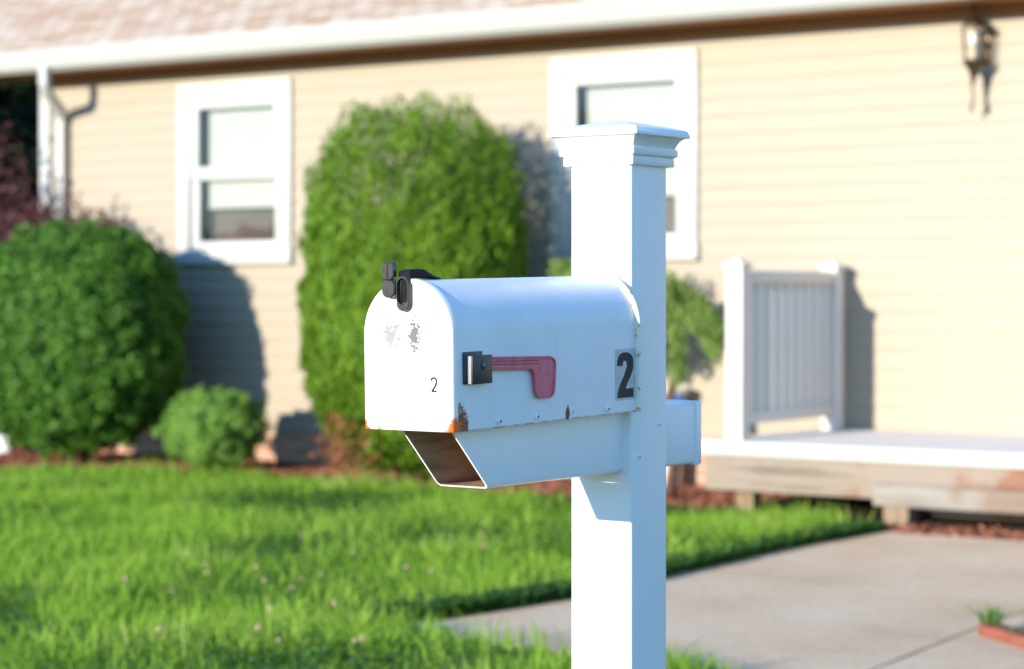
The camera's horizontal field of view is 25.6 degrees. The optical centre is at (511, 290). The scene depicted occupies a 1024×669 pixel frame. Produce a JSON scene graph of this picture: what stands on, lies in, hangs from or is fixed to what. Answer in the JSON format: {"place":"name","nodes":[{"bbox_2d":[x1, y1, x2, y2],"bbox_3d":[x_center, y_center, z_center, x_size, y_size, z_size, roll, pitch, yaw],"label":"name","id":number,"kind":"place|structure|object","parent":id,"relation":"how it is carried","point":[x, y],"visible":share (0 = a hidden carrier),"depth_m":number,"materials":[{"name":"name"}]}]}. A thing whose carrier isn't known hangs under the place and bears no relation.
{"place":"outdoors","nodes":[
{"label":"outdoors","id":0,"kind":"place"},
{"bbox_2d":[0,434,887,668],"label":"ground","id":1,"kind":"structure","parent":0,"point":[346,658],"depth_m":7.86,"materials":[{"name":"green plant"}]},
{"bbox_2d":[0,82,39,235],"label":"evergreen tree","id":2,"kind":"object","parent":1,"relation":"on","point":[20,107],"visible":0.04,"depth_m":26.71,"materials":[{"name":"plant"}]},
{"bbox_2d":[156,626,161,643],"bbox_3d":[-1.212,1.214,7.683,0.019,0.135,0.019,15,-9,-41],"label":"clover blossom","id":3,"kind":"object","parent":1,"relation":"on","point":[159,628],"visible":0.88,"depth_m":7.68,"materials":[{"name":"beige plant"}]},
{"bbox_2d":[255,624,260,649],"bbox_3d":[-0.877,1.213,7.718,0.019,0.136,0.019,7,1,-12],"label":"clover blossom","id":4,"kind":"object","parent":1,"relation":"on","point":[257,627],"visible":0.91,"depth_m":7.71,"materials":[{"name":"beige plant"}]},
{"bbox_2d":[332,600,336,634],"bbox_3d":[-0.653,1.211,8.287,0.019,0.140,0.020,0,-4,3],"label":"clover blossom","id":5,"kind":"object","parent":1,"relation":"on","point":[334,603],"visible":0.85,"depth_m":8.29,"materials":[{"name":"beige plant"}]},
{"bbox_2d":[0,502,765,668],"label":"tall grass","id":6,"kind":"structure","parent":1,"relation":"on","point":[507,645],"depth_m":9.11,"materials":[{"name":"green plant"}]},
{"bbox_2d":[0,446,1023,540],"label":"mulch bed","id":7,"kind":"object","parent":1,"relation":"on","point":[734,502],"visible":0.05,"depth_m":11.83,"materials":[{"name":"brown wood"}]},
{"bbox_2d":[0,434,14,452],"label":"garden stone","id":8,"kind":"object","parent":7,"relation":"on","point":[4,448],"visible":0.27,"depth_m":17.17,"materials":[{"name":"white stone"}]},
{"bbox_2d":[0,122,128,454],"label":"plum shrub","id":9,"kind":"object","parent":7,"relation":"on","point":[39,217],"visible":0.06,"depth_m":17.17,"materials":[{"name":"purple plant"}]},
{"bbox_2d":[0,216,197,463],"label":"rounded shrub","id":10,"kind":"object","parent":7,"relation":"on","point":[81,378],"visible":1,"depth_m":15.60,"materials":[{"name":"green plant"}]},
{"bbox_2d":[149,384,273,470],"bbox_3d":[-2.047,0.981,15.491,0.814,0.685,0.752,0,0,35],"label":"dwarf conifer","id":11,"kind":"object","parent":7,"relation":"on","point":[197,432],"visible":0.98,"depth_m":15.30,"materials":[{"name":"green plant"}]},
{"bbox_2d":[294,87,530,481],"bbox_3d":[-0.639,0.007,14.630,1.652,2.633,1.435,0,0,35],"label":"arborvitae","id":12,"kind":"object","parent":7,"relation":"on","point":[340,286],"visible":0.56,"depth_m":14.22,"materials":[{"name":"green plant"}]},
{"bbox_2d":[547,256,725,499],"bbox_3d":[0.662,0.521,13.711,1.585,1.619,0.834,0,0,35],"label":"weeping conifer","id":13,"kind":"object","parent":7,"relation":"on","point":[702,317],"visible":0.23,"depth_m":13.34,"materials":[{"name":"green plant"}]},
{"bbox_2d":[666,386,688,488],"bbox_3d":[0.967,0.943,14.253,0.304,0.655,0.304,0,0,35],"label":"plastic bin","id":14,"kind":"object","parent":7,"relation":"on","point":[681,395],"visible":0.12,"depth_m":14.17,"materials":[{"name":"white"}]},
{"bbox_2d":[0,0,1023,485],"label":"house","id":15,"kind":"structure","parent":1,"relation":"on","point":[870,152],"depth_m":14.49,"materials":[{"name":"beige plastic"}]},
{"bbox_2d":[174,77,304,264],"bbox_3d":[-2.003,-0.863,16.606,1.130,1.344,0.212,0,0,35],"label":"window","id":16,"kind":"structure","parent":15,"relation":"in","point":[235,153],"depth_m":16.64,"materials":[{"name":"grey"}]},
{"bbox_2d":[547,48,708,260],"bbox_3d":[0.758,-0.863,14.673,1.143,1.344,0.212,0,0,35],"label":"window","id":17,"kind":"structure","parent":15,"relation":"in","point":[657,88],"depth_m":14.62,"materials":[{"name":"white"}]},
{"bbox_2d":[961,3,991,114],"bbox_3d":[2.705,-1.348,13.103,0.165,0.648,0.228,0,0,35],"label":"wall lantern","id":18,"kind":"object","parent":15,"relation":"attached to","point":[981,42],"depth_m":13.06,"materials":[{"name":"black metal"}]},
{"bbox_2d":[403,121,700,668],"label":"mailbox post","id":19,"kind":"object","parent":1,"relation":"on","point":[613,466],"visible":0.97,"depth_m":3.59,"materials":[{"name":"white plastic"}]},
{"bbox_2d":[364,262,641,432],"bbox_3d":[-0.008,0.075,3.377,0.176,0.240,0.504,0,1,35],"label":"mailbox","id":20,"kind":"object","parent":19,"relation":"on","point":[452,355],"visible":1,"depth_m":3.24,"materials":[{"name":"paint"}]},
{"bbox_2d":[364,278,458,432],"bbox_3d":[-0.144,0.092,3.188,0.158,0.216,0.013,0,1,35],"label":"door","id":21,"kind":"structure","parent":20,"relation":"in","point":[411,356],"depth_m":3.18,"materials":[{"name":"paint"}]},
{"bbox_2d":[405,531,1023,668],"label":"walkway","id":22,"kind":"structure","parent":1,"relation":"on","point":[871,600],"depth_m":8.90,"materials":[{"name":"concrete"}]},
{"bbox_2d":[873,611,1023,668],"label":"path joint","id":23,"kind":"object","parent":22,"relation":"on","point":[936,643],"visible":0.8,"depth_m":7.94,"materials":[{"name":"grey concrete"}]},
{"bbox_2d":[959,602,1022,624],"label":"weed plant","id":24,"kind":"object","parent":22,"relation":"on","point":[991,617],"visible":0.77,"depth_m":8.21,"materials":[{"name":"green plant"}]},
{"bbox_2d":[978,623,1021,642],"bbox_3d":[1.770,1.237,8.134,0.090,0.042,0.200,0,0,-16],"label":"edging brick","id":25,"kind":"object","parent":22,"relation":"on","point":[995,632],"visible":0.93,"depth_m":8.12,"materials":[{"name":"red brick"}]},
{"bbox_2d":[1006,631,1023,648],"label":"edging brick","id":26,"kind":"object","parent":22,"relation":"on","point":[1015,638],"visible":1,"depth_m":7.96,"materials":[{"name":"red brick"}]},
{"bbox_2d":[701,257,1023,526],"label":"porch deck","id":27,"kind":"structure","parent":1,"relation":"on","point":[784,345],"depth_m":12.59,"materials":[{"name":"grey wood"}]},
{"bbox_2d":[703,494,1023,533],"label":"soil under deck","id":28,"kind":"structure","parent":1,"relation":"on","point":[867,505],"depth_m":12.58,"materials":[{"name":"brown red-brown soil mulch"}]},
{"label":"weed patch soil","id":29,"kind":"structure","parent":0,"visible":0},
{"bbox_2d":[1003,625,1023,631],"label":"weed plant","id":30,"kind":"object","parent":29,"relation":"on","point":[1014,628],"visible":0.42,"depth_m":8.06,"materials":[{"name":"green plant"}]}
]}

